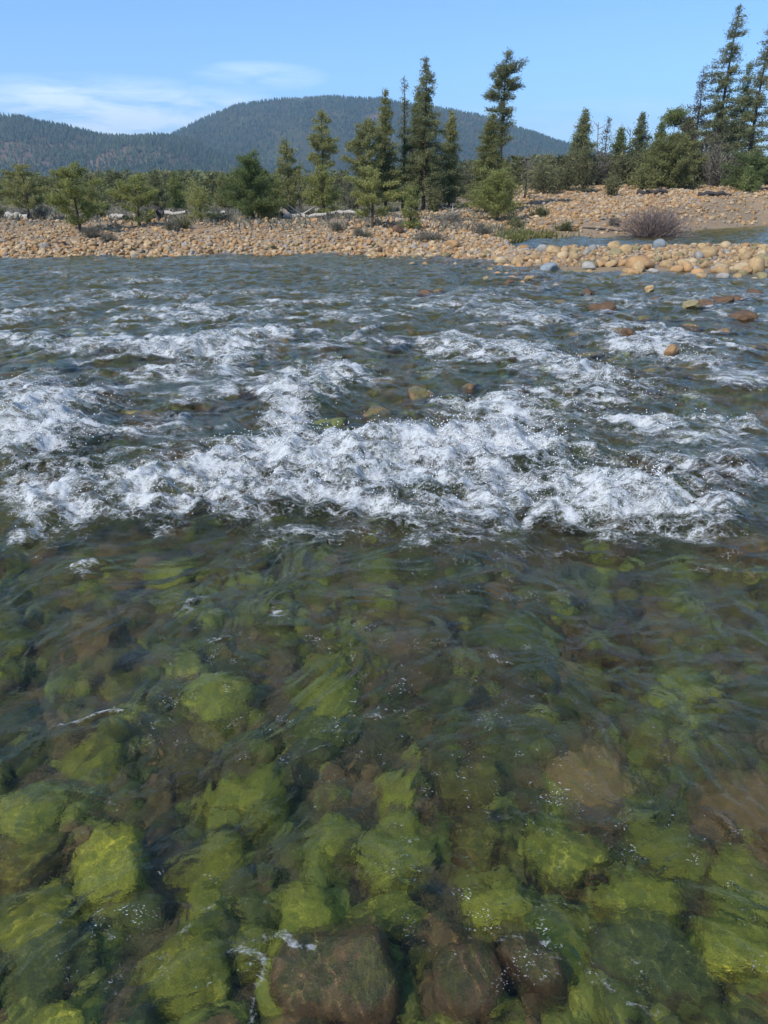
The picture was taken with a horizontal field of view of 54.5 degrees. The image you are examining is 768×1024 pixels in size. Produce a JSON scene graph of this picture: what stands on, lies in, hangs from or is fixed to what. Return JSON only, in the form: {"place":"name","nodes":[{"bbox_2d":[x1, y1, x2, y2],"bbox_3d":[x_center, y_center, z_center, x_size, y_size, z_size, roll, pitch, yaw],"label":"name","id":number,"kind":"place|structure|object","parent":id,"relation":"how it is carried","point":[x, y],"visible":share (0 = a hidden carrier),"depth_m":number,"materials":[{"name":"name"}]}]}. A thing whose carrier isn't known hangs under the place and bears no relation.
{"place":"outdoors","nodes":[
{"label":"outdoors","id":0,"kind":"place"},
{"bbox_2d":[0,117,238,177],"bbox_3d":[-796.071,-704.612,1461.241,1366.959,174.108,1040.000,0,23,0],"label":"hills","id":1,"kind":"structure","parent":0,"point":[30,155],"depth_m":1441.67,"materials":[{"name":"green plant"}]},
{"bbox_2d":[0,112,273,177],"bbox_3d":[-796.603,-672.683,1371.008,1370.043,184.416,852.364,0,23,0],"label":"hill forest","id":2,"kind":"object","parent":1,"relation":"on","point":[184,143],"visible":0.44,"depth_m":1467.69,"materials":[{"name":"green plant"}]},
{"bbox_2d":[0,226,767,1023],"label":"water","id":3,"kind":"structure","parent":0,"point":[340,750],"depth_m":3.61,"materials":[{"name":"green liquid"}]},
{"bbox_2d":[313,417,347,428],"bbox_3d":[-0.519,-0.731,7.152,0.534,0.299,0.564,6,34,23],"label":"boulder","id":4,"kind":"object","parent":3,"relation":"in","point":[343,421],"visible":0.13,"depth_m":7.11,"materials":[{"name":"stone"}]},
{"bbox_2d":[1,324,761,539],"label":"spray","id":5,"kind":"object","parent":3,"relation":"on","point":[389,432],"visible":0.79,"depth_m":6.22,"materials":[{"name":"white liquid"}]},
{"bbox_2d":[588,300,616,310],"bbox_3d":[4.259,-3.886,14.421,0.472,0.354,0.460,-17,40,-27],"label":"boulder","id":6,"kind":"object","parent":3,"relation":"in","point":[608,304],"visible":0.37,"depth_m":14.32,"materials":[{"name":"orange stone"}]},
{"bbox_2d":[619,328,634,336],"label":"boulder","id":7,"kind":"object","parent":3,"relation":"on","point":[626,332],"visible":0.57,"depth_m":11.49,"materials":[{"name":"orange stone"}]},
{"bbox_2d":[664,344,679,355],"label":"boulder","id":8,"kind":"object","parent":3,"relation":"on","point":[672,350],"visible":0.93,"depth_m":10.21,"materials":[{"name":"beige stone"}]},
{"bbox_2d":[681,300,699,308],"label":"boulder","id":9,"kind":"object","parent":3,"relation":"in","point":[691,304],"visible":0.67,"depth_m":14.61,"materials":[{"name":"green stone"}]},
{"bbox_2d":[710,296,733,302],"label":"boulder","id":10,"kind":"object","parent":3,"relation":"in","point":[723,299],"visible":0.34,"depth_m":15.50,"materials":[{"name":"orange stone"}]},
{"bbox_2d":[728,310,757,319],"bbox_3d":[6.439,-3.457,13.392,0.448,0.326,0.442,-3,28,-4],"label":"boulder","id":11,"kind":"object","parent":3,"relation":"in","point":[744,315],"visible":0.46,"depth_m":13.24,"materials":[{"name":"orange stone"}]},
{"bbox_2d":[0,184,767,284],"bbox_3d":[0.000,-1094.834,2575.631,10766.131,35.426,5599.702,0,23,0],"label":"ground","id":12,"kind":"structure","parent":0,"point":[761,218],"depth_m":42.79,"materials":[{"name":"beige stone"}]},
{"bbox_2d":[0,161,55,218],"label":"pine tree","id":13,"kind":"object","parent":12,"relation":"on","point":[18,174],"visible":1,"depth_m":37.52,"materials":[{"name":"green plant"}]},
{"bbox_2d":[8,203,52,219],"bbox_3d":[-18.443,-15.754,39.023,2.557,1.264,2.092,-8,24,-18],"label":"shrub","id":14,"kind":"object","parent":12,"relation":"on","point":[37,212],"visible":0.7,"depth_m":38.91,"materials":[{"name":"grey plant"}]},
{"bbox_2d":[42,160,107,230],"bbox_3d":[-13.457,-13.383,31.611,2.898,2.886,2.953,14,26,29],"label":"pine tree","id":15,"kind":"object","parent":12,"relation":"on","point":[72,193],"visible":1,"depth_m":31.57,"materials":[{"name":"green plant"}]},
{"bbox_2d":[67,180,112,216],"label":"pine tree","id":16,"kind":"object","parent":12,"relation":"on","point":[97,198],"visible":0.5,"depth_m":43.12,"materials":[{"name":"green plant"}]},
{"bbox_2d":[77,224,104,237],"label":"shrub","id":17,"kind":"object","parent":12,"relation":"on","point":[90,232],"visible":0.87,"depth_m":30.78,"materials":[{"name":"grey plant"}]},
{"bbox_2d":[93,167,108,204],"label":"pine tree","id":18,"kind":"object","parent":12,"relation":"on","point":[98,174],"visible":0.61,"depth_m":47.59,"materials":[{"name":"green plant"}]},
{"bbox_2d":[99,232,119,242],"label":"shrub","id":19,"kind":"object","parent":12,"relation":"on","point":[107,238],"visible":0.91,"depth_m":29.96,"materials":[{"name":"grey plant"}]},
{"bbox_2d":[105,172,159,225],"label":"pine tree","id":20,"kind":"object","parent":12,"relation":"on","point":[148,193],"visible":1,"depth_m":33.46,"materials":[{"name":"green plant"}]},
{"bbox_2d":[145,205,163,218],"bbox_3d":[-12.266,-16.034,39.924,0.936,0.796,1.397,0,23,0],"label":"drift log","id":21,"kind":"object","parent":12,"relation":"on","point":[159,211],"visible":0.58,"depth_m":39.92,"materials":[{"name":"grey wood"}]},
{"bbox_2d":[143,167,172,208],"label":"fir tree","id":22,"kind":"object","parent":12,"relation":"on","point":[160,203],"visible":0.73,"depth_m":56.78,"materials":[{"name":"green plant"}]},
{"bbox_2d":[162,218,181,230],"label":"shrub","id":23,"kind":"object","parent":12,"relation":"on","point":[168,225],"visible":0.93,"depth_m":32.64,"materials":[{"name":"green plant"}]},
{"bbox_2d":[166,170,189,210],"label":"fir tree","id":24,"kind":"object","parent":12,"relation":"on","point":[173,185],"visible":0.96,"depth_m":58.60,"materials":[{"name":"green plant"}]},
{"bbox_2d":[171,216,192,228],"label":"shrub","id":25,"kind":"object","parent":12,"relation":"on","point":[186,223],"visible":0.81,"depth_m":33.49,"materials":[{"name":"green plant"}]},
{"bbox_2d":[180,178,221,221],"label":"pine tree","id":26,"kind":"object","parent":12,"relation":"on","point":[198,197],"visible":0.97,"depth_m":35.94,"materials":[{"name":"green plant"}]},
{"bbox_2d":[211,171,232,208],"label":"fir tree","id":27,"kind":"object","parent":12,"relation":"on","point":[221,185],"visible":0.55,"depth_m":68.68,"materials":[{"name":"green plant"}]},
{"bbox_2d":[210,209,236,220],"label":"shrub","id":28,"kind":"object","parent":12,"relation":"on","point":[224,216],"visible":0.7,"depth_m":37.01,"materials":[{"name":"plant"}]},
{"bbox_2d":[216,147,291,218],"bbox_3d":[-7.038,-17.309,39.335,3.551,3.595,3.679,20,30,39],"label":"pine tree","id":29,"kind":"object","parent":12,"relation":"on","point":[249,173],"visible":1,"depth_m":39.13,"materials":[{"name":"green plant"}]},
{"bbox_2d":[0,198,523,237],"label":"ground brush","id":30,"kind":"object","parent":12,"relation":"on","point":[328,217],"visible":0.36,"depth_m":38.85,"materials":[{"name":"green plant"}]},
{"bbox_2d":[258,200,282,218],"bbox_3d":[-6.169,-16.106,39.943,1.569,1.188,1.262,0,23,0],"label":"shrub","id":31,"kind":"object","parent":12,"relation":"on","point":[273,213],"visible":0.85,"depth_m":39.87,"materials":[{"name":"green plant"}]},
{"bbox_2d":[261,181,283,216],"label":"pine tree","id":32,"kind":"object","parent":12,"relation":"on","point":[272,195],"visible":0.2,"depth_m":43.10,"materials":[{"name":"green plant"}]},
{"bbox_2d":[0,154,559,208],"bbox_3d":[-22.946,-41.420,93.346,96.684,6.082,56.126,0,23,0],"label":"distant wood","id":33,"kind":"object","parent":12,"relation":"on","point":[206,182],"visible":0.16,"depth_m":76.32,"materials":[{"name":"green plant"}]},
{"bbox_2d":[269,138,305,210],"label":"pine tree","id":34,"kind":"object","parent":12,"relation":"on","point":[287,156],"visible":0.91,"depth_m":41.84,"materials":[{"name":"green plant"}]},
{"bbox_2d":[294,158,306,208],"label":"pine tree","id":35,"kind":"object","parent":12,"relation":"on","point":[300,189],"visible":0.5,"depth_m":54.88,"materials":[{"name":"green plant"}]},
{"bbox_2d":[284,204,327,218],"bbox_3d":[-4.492,-16.063,39.933,2.662,0.846,1.373,10,25,23],"label":"drift log","id":36,"kind":"object","parent":12,"relation":"on","point":[287,216],"visible":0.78,"depth_m":40.28,"materials":[{"name":"grey wood"}]},
{"bbox_2d":[301,163,343,213],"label":"pine tree","id":37,"kind":"object","parent":12,"relation":"on","point":[325,195],"visible":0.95,"depth_m":41.25,"materials":[{"name":"green plant"}]},
{"bbox_2d":[306,109,340,207],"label":"pine tree","id":38,"kind":"object","parent":12,"relation":"on","point":[327,145],"visible":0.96,"depth_m":42.80,"materials":[{"name":"green plant"}]},
{"bbox_2d":[330,219,346,231],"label":"shrub","id":39,"kind":"object","parent":12,"relation":"on","point":[337,227],"visible":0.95,"depth_m":33.55,"materials":[{"name":"green plant"}]},
{"bbox_2d":[335,174,364,209],"bbox_3d":[-2.242,-24.331,56.873,2.699,2.950,3.402,15,27,31],"label":"shrub","id":40,"kind":"object","parent":12,"relation":"on","point":[347,201],"visible":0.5,"depth_m":56.75,"materials":[{"name":"green plant"}]},
{"bbox_2d":[351,227,373,237],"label":"shrub","id":41,"kind":"object","parent":12,"relation":"on","point":[357,232],"visible":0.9,"depth_m":31.70,"materials":[{"name":"plant"}]},
{"bbox_2d":[339,116,401,208],"bbox_3d":[-1.177,-24.491,52.772,4.129,6.234,4.648,20,30,39],"label":"pine tree","id":42,"kind":"object","parent":12,"relation":"on","point":[365,132],"visible":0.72,"depth_m":51.91,"materials":[{"name":"green plant"}]},
{"bbox_2d":[342,164,405,227],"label":"pine tree","id":43,"kind":"object","parent":12,"relation":"on","point":[364,199],"visible":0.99,"depth_m":33.86,"materials":[{"name":"green plant"}]},
{"bbox_2d":[363,405,389,416],"bbox_3d":[-0.032,-0.909,7.654,0.388,0.326,0.587,1,23,2],"label":"boulder","id":44,"kind":"object","parent":12,"relation":"on","point":[374,409],"visible":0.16,"depth_m":7.59,"materials":[{"name":"brown stone"}]},
{"bbox_2d":[371,88,409,207],"bbox_3d":[0.284,-26.186,54.157,3.732,8.264,3.245,0,23,0],"label":"fir tree","id":45,"kind":"object","parent":12,"relation":"on","point":[385,124],"visible":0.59,"depth_m":53.63,"materials":[{"name":"green plant"}]},
{"bbox_2d":[395,76,409,209],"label":"pine tree","id":46,"kind":"object","parent":12,"relation":"on","point":[404,126],"visible":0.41,"depth_m":55.27,"materials":[{"name":"green plant"}]},
{"bbox_2d":[396,183,422,228],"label":"pine tree","id":47,"kind":"object","parent":12,"relation":"on","point":[411,214],"visible":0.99,"depth_m":33.22,"materials":[{"name":"green plant"}]},
{"bbox_2d":[408,386,433,398],"bbox_3d":[0.409,-1.220,8.473,0.498,0.406,0.559,20,30,39],"label":"boulder","id":48,"kind":"object","parent":12,"relation":"on","point":[416,392],"visible":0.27,"depth_m":8.33,"materials":[{"name":"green stone"}]},
{"bbox_2d":[395,85,448,209],"bbox_3d":[2.576,-27.119,55.720,3.775,8.616,4.081,19,29,38],"label":"fir tree","id":49,"kind":"object","parent":12,"relation":"on","point":[408,147],"visible":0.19,"depth_m":55.34,"materials":[{"name":"green plant"}]},
{"bbox_2d":[393,52,460,210],"bbox_3d":[3.094,-27.187,53.670,5.337,10.280,5.522,0,23,0],"label":"fir tree","id":50,"kind":"object","parent":12,"relation":"on","point":[422,161],"visible":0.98,"depth_m":53.47,"materials":[{"name":"green plant"}]},
{"bbox_2d":[410,229,451,241],"bbox_3d":[1.917,-11.377,30.815,2.102,0.721,1.603,9,24,21],"label":"shrub","id":51,"kind":"object","parent":12,"relation":"on","point":[427,236],"visible":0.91,"depth_m":30.82,"materials":[{"name":"grey plant"}]},
{"bbox_2d":[421,183,449,211],"bbox_3d":[3.753,-22.570,53.380,1.920,2.409,1.906,-15,27,-32],"label":"shrub","id":52,"kind":"object","parent":12,"relation":"on","point":[433,201],"visible":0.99,"depth_m":53.25,"materials":[{"name":"green plant"}]},
{"bbox_2d":[430,209,465,223],"bbox_3d":[3.659,-17.019,43.060,2.139,1.104,1.805,0,23,0],"label":"shrub","id":53,"kind":"object","parent":12,"relation":"on","point":[451,217],"visible":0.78,"depth_m":42.92,"materials":[{"name":"grey plant"}]},
{"bbox_2d":[432,109,469,205],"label":"fir tree","id":54,"kind":"object","parent":12,"relation":"on","point":[454,179],"visible":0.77,"depth_m":57.72,"materials":[{"name":"green plant"}]},
{"bbox_2d":[445,240,459,248],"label":"cobble","id":55,"kind":"object","parent":12,"relation":"on","point":[452,244],"visible":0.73,"depth_m":28.86,"materials":[{"name":"beige stone"}]},
{"bbox_2d":[458,154,475,200],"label":"shrub","id":56,"kind":"object","parent":12,"relation":"on","point":[468,174],"visible":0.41,"depth_m":65.48,"materials":[{"name":"green plant"}]},
{"bbox_2d":[466,221,494,234],"bbox_3d":[4.738,-13.787,36.394,1.525,0.939,1.174,9,24,21],"label":"shrub","id":57,"kind":"object","parent":12,"relation":"on","point":[484,230],"visible":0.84,"depth_m":36.27,"materials":[{"name":"grey plant"}]},
{"bbox_2d":[456,111,516,210],"bbox_3d":[7.141,-23.801,50.741,4.368,6.368,4.160,0,23,0],"label":"fir tree","id":58,"kind":"object","parent":12,"relation":"on","point":[491,156],"visible":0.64,"depth_m":50.34,"materials":[{"name":"green plant"}]},
{"bbox_2d":[466,165,525,220],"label":"pine tree","id":59,"kind":"object","parent":12,"relation":"on","point":[506,184],"visible":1,"depth_m":45.75,"materials":[{"name":"green plant"}]},
{"bbox_2d":[481,46,529,167],"bbox_3d":[8.660,-27.477,53.837,3.466,10.340,3.617,0,23,0],"label":"pine tree","id":60,"kind":"object","parent":12,"relation":"on","point":[503,73],"visible":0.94,"depth_m":52.38,"materials":[{"name":"green plant"}]},
{"bbox_2d":[501,216,529,228],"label":"shrub","id":61,"kind":"object","parent":12,"relation":"on","point":[516,222],"visible":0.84,"depth_m":43.44,"materials":[{"name":"green plant"}]},
{"bbox_2d":[483,222,592,242],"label":"grass","id":62,"kind":"structure","parent":12,"relation":"on","point":[522,232],"depth_m":40.85,"materials":[{"name":"green plant"}]},
{"bbox_2d":[519,150,556,189],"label":"shrub","id":63,"kind":"object","parent":12,"relation":"on","point":[528,166],"visible":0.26,"depth_m":72.26,"materials":[{"name":"green plant"}]},
{"bbox_2d":[524,205,553,216],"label":"shrub","id":64,"kind":"object","parent":12,"relation":"on","point":[542,211],"visible":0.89,"depth_m":48.13,"materials":[{"name":"green plant"}]},
{"bbox_2d":[522,160,571,194],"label":"shrub","id":65,"kind":"object","parent":12,"relation":"on","point":[543,179],"visible":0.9,"depth_m":67.67,"materials":[{"name":"green plant"}]},
{"bbox_2d":[540,262,557,271],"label":"cobble","id":66,"kind":"object","parent":12,"relation":"on","point":[551,266],"visible":0.66,"depth_m":22.18,"materials":[{"name":"grey stone"}]},
{"bbox_2d":[549,148,578,190],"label":"shrub","id":67,"kind":"object","parent":12,"relation":"on","point":[566,175],"visible":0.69,"depth_m":71.08,"materials":[{"name":"green plant"}]},
{"bbox_2d":[551,219,580,231],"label":"shrub","id":68,"kind":"object","parent":12,"relation":"on","point":[565,226],"visible":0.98,"depth_m":43.77,"materials":[{"name":"green plant"}]},
{"bbox_2d":[559,107,600,183],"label":"fir tree","id":69,"kind":"object","parent":12,"relation":"on","point":[582,131],"visible":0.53,"depth_m":80.18,"materials":[{"name":"green plant"}]},
{"bbox_2d":[570,132,598,192],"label":"shrub","id":70,"kind":"object","parent":12,"relation":"on","point":[582,177],"visible":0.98,"depth_m":69.16,"materials":[{"name":"green plant"}]},
{"bbox_2d":[589,136,613,185],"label":"shrub","id":71,"kind":"object","parent":12,"relation":"on","point":[602,172],"visible":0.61,"depth_m":81.40,"materials":[{"name":"plant"}]},
{"bbox_2d":[594,116,614,185],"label":"bare tree","id":72,"kind":"object","parent":12,"relation":"on","point":[606,131],"visible":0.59,"depth_m":85.19,"materials":[{"name":"plant"}]},
{"bbox_2d":[602,174,625,195],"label":"shrub","id":73,"kind":"object","parent":12,"relation":"on","point":[612,185],"visible":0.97,"depth_m":65.70,"materials":[{"name":"green plant"}]},
{"bbox_2d":[609,124,633,179],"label":"pine tree","id":74,"kind":"object","parent":12,"relation":"on","point":[620,138],"visible":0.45,"depth_m":85.10,"materials":[{"name":"green plant"}]},
{"bbox_2d":[604,142,644,185],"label":"shrub","id":75,"kind":"object","parent":12,"relation":"on","point":[614,168],"visible":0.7,"depth_m":79.44,"materials":[{"name":"green plant"}]},
{"bbox_2d":[632,260,644,272],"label":"cobble","id":76,"kind":"object","parent":12,"relation":"on","point":[639,265],"visible":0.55,"depth_m":21.69,"materials":[{"name":"beige stone"}]},
{"bbox_2d":[625,111,652,157],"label":"pine tree","id":77,"kind":"object","parent":12,"relation":"on","point":[641,133],"visible":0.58,"depth_m":85.42,"materials":[{"name":"green plant"}]},
{"bbox_2d":[512,151,767,185],"bbox_3d":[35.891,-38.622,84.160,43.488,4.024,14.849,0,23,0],"label":"distant brush","id":78,"kind":"object","parent":12,"relation":"on","point":[562,161],"visible":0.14,"depth_m":80.83,"materials":[{"name":"green plant"}]},
{"bbox_2d":[625,255,654,268],"bbox_3d":[7.794,-7.542,22.650,0.880,0.474,0.764,0,10,-13],"label":"cobble","id":79,"kind":"object","parent":12,"relation":"on","point":[631,261],"visible":0.68,"depth_m":22.41,"materials":[{"name":"beige stone"}]},
{"bbox_2d":[623,158,667,189],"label":"shrub","id":80,"kind":"object","parent":12,"relation":"on","point":[644,178],"visible":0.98,"depth_m":72.89,"materials":[{"name":"green plant"}]},
{"bbox_2d":[636,189,667,194],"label":"drift log","id":81,"kind":"object","parent":12,"relation":"on","point":[649,191],"visible":0.9,"depth_m":67.63,"materials":[{"name":"grey wood"}]},
{"bbox_2d":[634,148,670,187],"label":"pine tree","id":82,"kind":"object","parent":12,"relation":"on","point":[646,154],"visible":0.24,"depth_m":74.81,"materials":[{"name":"green plant"}]},
{"bbox_2d":[607,192,708,237],"bbox_3d":[15.181,-16.570,42.398,5.394,3.199,4.873,-15,27,-32],"label":"willow shrub","id":83,"kind":"object","parent":12,"relation":"on","point":[651,226],"visible":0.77,"depth_m":42.17,"materials":[{"name":"plant"}]},
{"bbox_2d":[652,239,665,248],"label":"cobble","id":84,"kind":"object","parent":12,"relation":"on","point":[657,243],"visible":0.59,"depth_m":31.36,"materials":[{"name":"grey stone"}]},
{"bbox_2d":[650,120,667,150],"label":"fir tree","id":85,"kind":"object","parent":12,"relation":"on","point":[661,130],"visible":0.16,"depth_m":87.39,"materials":[{"name":"green plant"}]},
{"bbox_2d":[657,104,692,132],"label":"pine tree","id":86,"kind":"object","parent":12,"relation":"on","point":[671,117],"visible":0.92,"depth_m":82.11,"materials":[{"name":"green plant"}]},
{"bbox_2d":[644,130,711,188],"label":"pine tree","id":87,"kind":"object","parent":12,"relation":"on","point":[674,148],"visible":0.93,"depth_m":72.61,"materials":[{"name":"green plant"}]},
{"bbox_2d":[679,117,707,164],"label":"pine tree","id":88,"kind":"object","parent":12,"relation":"on","point":[690,121],"visible":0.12,"depth_m":81.70,"materials":[{"name":"green plant"}]},
{"bbox_2d":[679,70,715,183],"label":"pine tree","id":89,"kind":"object","parent":12,"relation":"on","point":[697,116],"visible":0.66,"depth_m":77.81,"materials":[{"name":"green plant"}]},
{"bbox_2d":[699,246,718,258],"bbox_3d":[11.341,-9.034,26.122,0.654,0.535,0.758,-14,32,-38],"label":"cobble","id":90,"kind":"object","parent":12,"relation":"on","point":[708,251],"visible":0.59,"depth_m":25.83,"materials":[{"name":"beige stone"}]},
{"bbox_2d":[697,190,731,195],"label":"drift log","id":91,"kind":"object","parent":12,"relation":"on","point":[710,193],"visible":0.91,"depth_m":65.86,"materials":[{"name":"grey wood"}]},
{"bbox_2d":[699,109,736,153],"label":"pine tree","id":92,"kind":"object","parent":12,"relation":"on","point":[726,119],"visible":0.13,"depth_m":83.68,"materials":[{"name":"green plant"}]},
{"bbox_2d":[695,126,747,186],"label":"shrub","id":93,"kind":"object","parent":12,"relation":"on","point":[713,167],"visible":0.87,"depth_m":75.85,"materials":[{"name":"plant"}]},
{"bbox_2d":[689,3,762,185],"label":"fir tree","id":94,"kind":"object","parent":12,"relation":"on","point":[724,82],"visible":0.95,"depth_m":74.17,"materials":[{"name":"green plant"}]},
{"bbox_2d":[715,60,764,163],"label":"fir tree","id":95,"kind":"object","parent":12,"relation":"on","point":[745,86],"visible":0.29,"depth_m":79.19,"materials":[{"name":"green plant"}]},
{"bbox_2d":[718,147,767,189],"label":"pine tree","id":96,"kind":"object","parent":12,"relation":"on","point":[757,161],"visible":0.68,"depth_m":71.43,"materials":[{"name":"green plant"}]},
{"bbox_2d":[724,27,767,155],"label":"fir tree","id":97,"kind":"object","parent":12,"relation":"on","point":[752,117],"visible":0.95,"depth_m":73.31,"materials":[{"name":"green plant"}]},
{"bbox_2d":[736,164,762,192],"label":"shrub","id":98,"kind":"object","parent":12,"relation":"on","point":[747,184],"visible":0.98,"depth_m":69.44,"materials":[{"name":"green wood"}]},
{"bbox_2d":[747,257,764,272],"bbox_3d":[10.814,-7.133,21.667,0.501,0.551,0.646,7,24,1],"label":"cobble","id":99,"kind":"object","parent":12,"relation":"on","point":[756,264],"visible":0.56,"depth_m":21.44,"materials":[{"name":"beige stone"}]},
{"bbox_2d":[0,0,767,155],"label":"sky","id":100,"kind":"structure","parent":0,"point":[130,67],"materials":[{"name":"blue"}]},
{"bbox_2d":[179,98,599,181],"bbox_3d":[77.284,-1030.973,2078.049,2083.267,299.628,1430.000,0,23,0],"label":"hills","id":101,"kind":"structure","parent":0,"point":[302,141],"depth_m":2049.22,"materials":[{"name":"green plant"}]},
{"bbox_2d":[172,94,609,177],"bbox_3d":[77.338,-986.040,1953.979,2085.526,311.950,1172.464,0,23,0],"label":"hill forest","id":102,"kind":"object","parent":101,"relation":"on","point":[530,138],"visible":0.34,"depth_m":2115.28,"materials":[{"name":"green plant"}]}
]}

